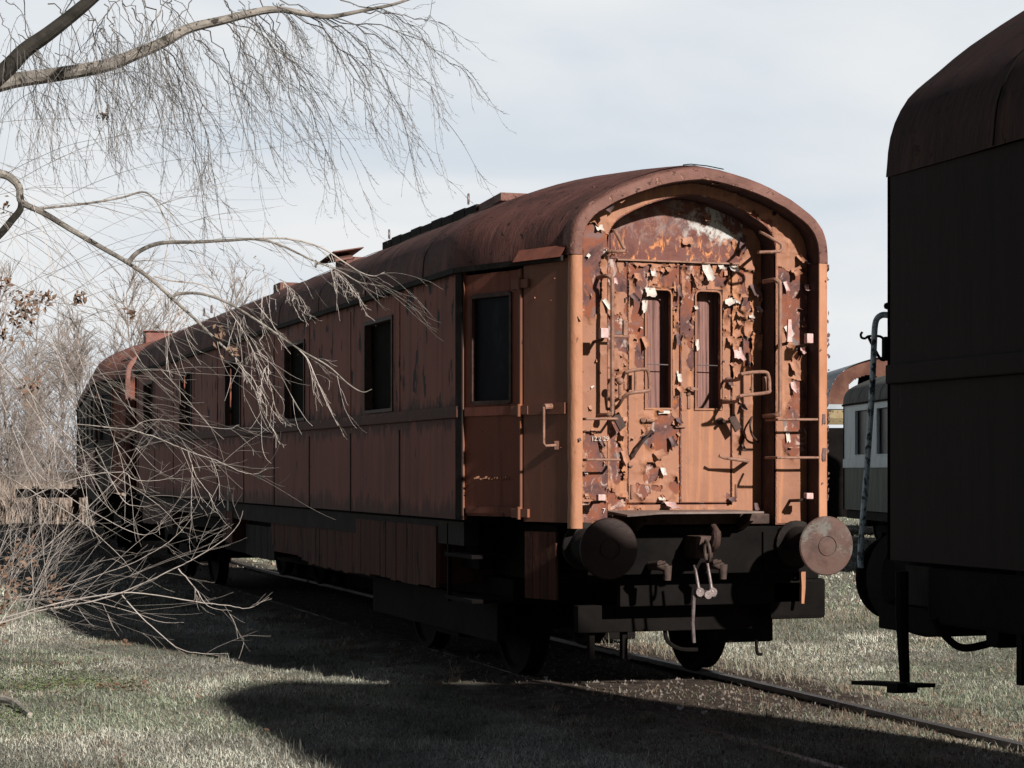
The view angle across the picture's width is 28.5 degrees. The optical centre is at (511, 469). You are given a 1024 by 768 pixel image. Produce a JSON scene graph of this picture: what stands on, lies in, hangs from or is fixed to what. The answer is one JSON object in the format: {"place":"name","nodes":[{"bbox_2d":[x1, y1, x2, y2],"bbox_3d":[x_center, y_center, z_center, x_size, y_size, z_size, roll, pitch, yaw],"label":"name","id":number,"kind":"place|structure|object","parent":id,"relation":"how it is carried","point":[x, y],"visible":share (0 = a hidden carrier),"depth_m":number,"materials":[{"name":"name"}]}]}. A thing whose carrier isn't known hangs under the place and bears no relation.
{"place":"outdoors","nodes":[
{"label":"outdoors","id":0,"kind":"place"},
{"bbox_2d":[0,476,124,524],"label":"dry reed bank","id":1,"kind":"structure","parent":0,"point":[67,504],"depth_m":58.30,"materials":[{"name":"beige plant"}]},
{"bbox_2d":[0,517,874,611],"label":"grass","id":2,"kind":"structure","parent":0,"point":[71,581],"depth_m":29.63,"materials":[{"name":"beige plant"}]},
{"bbox_2d":[0,617,1002,758],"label":"fallen leaves","id":3,"kind":"object","parent":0,"point":[142,682],"depth_m":15.47,"materials":[{"name":"brown plant"}]},
{"bbox_2d":[0,472,1023,767],"bbox_3d":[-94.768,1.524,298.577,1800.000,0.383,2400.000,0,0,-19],"label":"ground","id":4,"kind":"structure","parent":0,"point":[330,602],"depth_m":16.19,"materials":[{"name":"green plant"}]},
{"bbox_2d":[0,390,15,473],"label":"bare tree","id":5,"kind":"object","parent":4,"relation":"on","point":[3,427],"visible":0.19,"depth_m":86.11,"materials":[{"name":"brown plant"}]},
{"bbox_2d":[0,352,23,462],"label":"bare tree","id":6,"kind":"object","parent":4,"relation":"on","point":[7,399],"visible":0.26,"depth_m":79.05,"materials":[{"name":"brown plant"}]},
{"bbox_2d":[0,336,27,423],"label":"bare tree","id":7,"kind":"object","parent":4,"relation":"on","point":[8,375],"visible":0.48,"depth_m":77.48,"materials":[{"name":"brown plant"}]},
{"bbox_2d":[0,339,41,468],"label":"bare tree","id":8,"kind":"object","parent":4,"relation":"on","point":[8,367],"visible":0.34,"depth_m":88.10,"materials":[{"name":"brown plant"}]},
{"bbox_2d":[0,250,50,487],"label":"bare tree","id":9,"kind":"object","parent":4,"relation":"on","point":[15,417],"visible":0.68,"depth_m":66.82,"materials":[{"name":"plant"}]},
{"bbox_2d":[0,338,60,480],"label":"bare tree","id":10,"kind":"object","parent":4,"relation":"on","point":[28,453],"visible":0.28,"depth_m":77.31,"materials":[{"name":"brown plant"}]},
{"bbox_2d":[0,372,62,478],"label":"bare tree","id":11,"kind":"object","parent":4,"relation":"on","point":[31,422],"visible":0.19,"depth_m":86.98,"materials":[{"name":"brown plant"}]},
{"bbox_2d":[8,371,55,475],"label":"bare tree","id":12,"kind":"object","parent":4,"relation":"on","point":[30,422],"visible":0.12,"depth_m":87.13,"materials":[{"name":"brown plant"}]},
{"bbox_2d":[0,427,76,488],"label":"thicket brush","id":13,"kind":"object","parent":4,"relation":"on","point":[33,477],"visible":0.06,"depth_m":72.80,"materials":[{"name":"brown plant"}]},
{"bbox_2d":[1,326,76,485],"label":"bare tree","id":14,"kind":"object","parent":4,"relation":"on","point":[43,389],"visible":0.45,"depth_m":68.45,"materials":[{"name":"brown plant"}]},
{"bbox_2d":[1,279,76,469],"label":"bare tree","id":15,"kind":"object","parent":4,"relation":"on","point":[28,318],"visible":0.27,"depth_m":88.04,"materials":[{"name":"brown plant"}]},
{"bbox_2d":[29,372,67,470],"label":"bare tree","id":16,"kind":"object","parent":4,"relation":"on","point":[48,422],"visible":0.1,"depth_m":94.73,"materials":[{"name":"brown plant"}]},
{"bbox_2d":[16,486,85,545],"bbox_3d":[-10.066,1.084,44.090,1.484,1.452,0.461,0,0,0],"label":"buffer stop","id":17,"kind":"object","parent":4,"relation":"on","point":[75,493],"visible":0.56,"depth_m":44.07,"materials":[{"name":"black metal"}]},
{"bbox_2d":[11,319,94,488],"bbox_3d":[-14.516,-1.610,64.144,2.288,6.588,2.911,0,0,40],"label":"bare tree","id":18,"kind":"object","parent":4,"relation":"on","point":[49,462],"visible":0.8,"depth_m":64.00,"materials":[{"name":"brown plant"}]},
{"bbox_2d":[17,295,88,473],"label":"bare tree","id":19,"kind":"object","parent":4,"relation":"on","point":[61,415],"visible":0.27,"depth_m":88.81,"materials":[{"name":"brown plant"}]},
{"bbox_2d":[22,327,98,485],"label":"bare tree","id":20,"kind":"object","parent":4,"relation":"on","point":[73,438],"visible":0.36,"depth_m":68.21,"materials":[{"name":"plant"}]},
{"bbox_2d":[56,313,106,434],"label":"bare tree","id":21,"kind":"object","parent":4,"relation":"on","point":[82,355],"visible":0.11,"depth_m":90.22,"materials":[{"name":"brown plant"}]},
{"bbox_2d":[46,286,123,477],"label":"bare tree","id":22,"kind":"object","parent":4,"relation":"on","point":[70,330],"visible":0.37,"depth_m":80.16,"materials":[{"name":"plant"}]},
{"bbox_2d":[0,653,183,725],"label":"ground weeds","id":23,"kind":"object","parent":4,"relation":"on","point":[62,681],"visible":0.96,"depth_m":15.63,"materials":[{"name":"green plant"}]},
{"bbox_2d":[93,316,124,357],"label":"bare tree","id":24,"kind":"object","parent":4,"relation":"on","point":[112,344],"visible":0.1,"depth_m":68.51,"materials":[{"name":"brown plant"}]},
{"bbox_2d":[45,246,182,365],"bbox_3d":[-12.603,-2.840,64.893,3.184,9.172,3.817,0,0,29],"label":"bare tree","id":25,"kind":"object","parent":4,"relation":"on","point":[132,307],"visible":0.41,"depth_m":64.73,"materials":[{"name":"brown plant"}]},
{"bbox_2d":[0,217,290,690],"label":"arching shrub","id":26,"kind":"object","parent":4,"relation":"on","point":[17,584],"visible":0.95,"depth_m":15.40,"materials":[{"name":"brown plant"}]},
{"bbox_2d":[102,271,202,360],"bbox_3d":[-11.183,-2.328,64.816,3.368,8.093,2.809,0,0,-32],"label":"bare tree","id":27,"kind":"object","parent":4,"relation":"on","point":[166,312],"visible":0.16,"depth_m":64.40,"materials":[{"name":"brown plant"}]},
{"bbox_2d":[76,330,230,562],"bbox_3d":[-7.556,-0.382,42.699,3.004,4.015,19.523,0,0,-13],"label":"railway coach","id":28,"kind":"object","parent":4,"relation":"on","point":[98,438],"visible":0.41,"depth_m":34.34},
{"bbox_2d":[80,413,81,448],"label":"window","id":29,"kind":"structure","parent":28,"relation":"in","point":[81,413],"depth_m":46.71,"materials":[{"name":"glass"}]},
{"bbox_2d":[83,409,84,446],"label":"window","id":30,"kind":"structure","parent":28,"relation":"in","point":[84,409],"depth_m":42.68,"materials":[{"name":"glass"}]},
{"bbox_2d":[87,404,88,444],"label":"window","id":31,"kind":"structure","parent":28,"relation":"in","point":[88,404],"depth_m":39.89,"materials":[{"name":"glass"}]},
{"bbox_2d":[91,398,92,442],"bbox_3d":[-7.623,-0.895,36.714,0.062,0.806,0.946,0,0,-13],"label":"window","id":32,"kind":"structure","parent":28,"relation":"in","point":[92,398],"depth_m":36.24,"materials":[{"name":"glass"}]},
{"bbox_2d":[97,384,111,489],"bbox_3d":[-6.878,-0.555,34.142,0.059,1.790,0.635,0,0,-35],"label":"side door","id":33,"kind":"structure","parent":28,"relation":"in","point":[104,439],"depth_m":34.17,"materials":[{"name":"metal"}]},
{"bbox_2d":[0,32,442,564],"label":"tree","id":34,"kind":"object","parent":4,"relation":"on","point":[13,180],"visible":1,"depth_m":13.20,"materials":[{"name":"black plant"}]},
{"bbox_2d":[194,253,258,321],"bbox_3d":[-9.118,-2.555,64.342,2.867,8.528,3.456,0,0,-27],"label":"bare tree","id":35,"kind":"object","parent":4,"relation":"on","point":[233,292],"visible":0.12,"depth_m":63.84,"materials":[{"name":"brown plant"}]},
{"bbox_2d":[229,253,276,306],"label":"bare tree","id":36,"kind":"object","parent":4,"relation":"on","point":[249,293],"visible":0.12,"depth_m":65.09,"materials":[{"name":"plant"}]},
{"bbox_2d":[0,0,514,281],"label":"tree","id":37,"kind":"object","parent":4,"relation":"on","point":[13,62],"visible":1,"depth_m":12.56,"materials":[{"name":"black plant"}]},
{"bbox_2d":[141,555,844,767],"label":"rail","id":38,"kind":"object","parent":4,"relation":"on","point":[708,730],"visible":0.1,"depth_m":15.47,"materials":[{"name":"brown metal"}]},
{"bbox_2d":[133,164,852,675],"bbox_3d":[-1.642,-0.422,23.291,3.004,4.104,19.468,0,0,-19],"label":"railway coach","id":39,"kind":"object","parent":38,"relation":"on","point":[593,414],"visible":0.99,"depth_m":14.93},
{"bbox_2d":[147,386,147,433],"bbox_3d":[-5.730,-0.555,31.340,0.059,1.790,0.635,0,0,3],"label":"side door","id":40,"kind":"structure","parent":39,"relation":"in","point":[147,386],"depth_m":31.52,"materials":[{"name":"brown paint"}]},
{"bbox_2d":[143,381,152,436],"bbox_3d":[-5.342,-0.895,29.810,0.092,0.806,0.946,0,0,-19],"label":"window","id":41,"kind":"structure","parent":39,"relation":"in","point":[150,384],"depth_m":30.18,"materials":[{"name":"glass"}]},
{"bbox_2d":[179,370,191,432],"bbox_3d":[-4.285,-0.895,26.684,0.092,0.806,0.946,0,0,-19],"label":"window","id":42,"kind":"structure","parent":39,"relation":"in","point":[188,376],"depth_m":27.03,"materials":[{"name":"glass"}]},
{"bbox_2d":[224,357,240,428],"bbox_3d":[-3.227,-0.895,23.558,0.092,0.806,0.946,0,0,-19],"label":"window","id":43,"kind":"structure","parent":39,"relation":"in","point":[235,388],"depth_m":23.89,"materials":[{"name":"glass"}]},
{"bbox_2d":[283,339,304,421],"bbox_3d":[-2.170,-0.895,20.432,0.092,0.806,0.946,0,0,-19],"label":"window","id":44,"kind":"structure","parent":39,"relation":"in","point":[297,361],"depth_m":20.70,"materials":[{"name":"glass"}]},
{"bbox_2d":[363,315,392,413],"bbox_3d":[-1.112,-0.895,17.306,0.092,0.806,0.946,0,0,-19],"label":"window","id":45,"kind":"structure","parent":39,"relation":"in","point":[383,330],"depth_m":17.53,"materials":[{"name":"glass"}]},
{"bbox_2d":[465,270,523,516],"bbox_3d":[-0.139,-0.555,14.813,0.059,1.790,0.635,0,0,-40],"label":"side door","id":46,"kind":"structure","parent":39,"relation":"in","point":[491,306],"depth_m":14.82,"materials":[{"name":"brown paint"}]},
{"bbox_2d":[627,262,685,502],"bbox_3d":[1.050,-0.636,14.749,0.450,1.757,0.230,0,0,-19],"label":"gangway door","id":47,"kind":"structure","parent":39,"relation":"in","point":[660,322],"depth_m":14.74,"materials":[{"name":"beige paint"}]},
{"bbox_2d":[679,264,730,502],"bbox_3d":[1.423,-0.636,14.874,0.404,1.757,0.233,0,0,-19],"label":"gangway door","id":48,"kind":"structure","parent":39,"relation":"in","point":[704,477],"depth_m":14.87,"materials":[{"name":"beige paint"}]},
{"bbox_2d":[851,11,1023,692],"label":"railway coach","id":49,"kind":"object","parent":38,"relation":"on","point":[943,557],"visible":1,"depth_m":8.71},
{"bbox_2d":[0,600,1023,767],"bbox_3d":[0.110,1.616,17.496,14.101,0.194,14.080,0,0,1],"label":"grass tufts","id":50,"kind":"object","parent":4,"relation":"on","point":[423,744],"visible":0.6,"depth_m":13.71,"materials":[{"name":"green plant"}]},
{"bbox_2d":[231,559,1023,750],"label":"rail","id":51,"kind":"object","parent":4,"relation":"on","point":[944,728],"visible":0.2,"depth_m":14.72,"materials":[{"name":"brown metal"}]},
{"bbox_2d":[325,641,1021,767],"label":"ballast","id":52,"kind":"structure","parent":4,"relation":"on","point":[714,697],"depth_m":14.40,"materials":[{"name":"gravel"}]},
{"bbox_2d":[825,589,849,623],"bbox_3d":[3.494,1.421,22.091,0.422,0.533,0.455,0,0,-30],"label":"dry weed","id":53,"kind":"object","parent":4,"relation":"on","point":[838,607],"visible":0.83,"depth_m":22.01,"materials":[{"name":"plant"}]},
{"bbox_2d":[827,357,886,517],"bbox_3d":[9.474,-0.599,53.300,3.472,4.477,7.400,0,0,0],"label":"rusty railcar","id":54,"kind":"object","parent":4,"relation":"on","point":[839,382],"visible":0.23,"depth_m":49.75,"materials":[{"name":"brown metal"}]},
{"bbox_2d":[844,581,875,625],"bbox_3d":[3.868,1.438,21.915,0.603,0.516,0.566,0,0,32],"label":"dry weed","id":55,"kind":"object","parent":4,"relation":"on","point":[863,609],"visible":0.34,"depth_m":21.95,"materials":[{"name":"plant"}]},
{"bbox_2d":[848,528,873,533],"bbox_3d":[10.128,1.647,41.163,0.120,0.155,53.987,0,0,-4],"label":"rail","id":56,"kind":"object","parent":4,"relation":"on","point":[854,529],"visible":0.02,"depth_m":53.46,"materials":[{"name":"brown metal"}]},
{"bbox_2d":[842,375,886,539],"bbox_3d":[9.632,-0.316,37.720,3.004,3.883,19.200,0,0,-4],"label":"railcar","id":57,"kind":"object","parent":56,"relation":"on","point":[855,405],"visible":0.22,"depth_m":44.46,"materials":[{"name":"grey metal"}]},
{"bbox_2d":[855,408,867,455],"bbox_3d":[7.725,-0.830,44.348,0.092,1.036,1.196,0,0,-4],"label":"window","id":58,"kind":"structure","parent":57,"relation":"in","point":[860,414],"depth_m":44.75,"materials":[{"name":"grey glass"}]},
{"bbox_2d":[876,406,886,454],"bbox_3d":[7.864,-0.830,42.453,0.092,1.036,1.196,0,0,-4],"label":"window","id":59,"kind":"structure","parent":57,"relation":"in","point":[883,409],"depth_m":42.84,"materials":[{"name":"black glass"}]},
{"bbox_2d":[852,536,875,541],"bbox_3d":[8.632,1.647,41.053,0.120,0.155,53.987,0,0,-4],"label":"rail","id":60,"kind":"object","parent":4,"relation":"on","point":[868,539],"visible":0.02,"depth_m":46.50,"materials":[{"name":"brown metal"}]},
{"bbox_2d":[909,633,945,642],"bbox_3d":[4.079,1.494,19.987,0.708,0.450,0.896,0,0,-19],"label":"dry weed","id":61,"kind":"object","parent":4,"relation":"on","point":[925,639],"visible":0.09,"depth_m":19.88,"materials":[{"name":"plant"}]},
{"bbox_2d":[0,0,1023,471],"label":"sky","id":62,"kind":"structure","parent":0,"point":[801,100],"materials":[{"name":"white"}]},
{"bbox_2d":[230,558,1023,732],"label":"dry long grass","id":63,"kind":"structure","parent":0,"point":[780,664],"depth_m":17.05,"materials":[{"name":"beige plant"}]}
]}

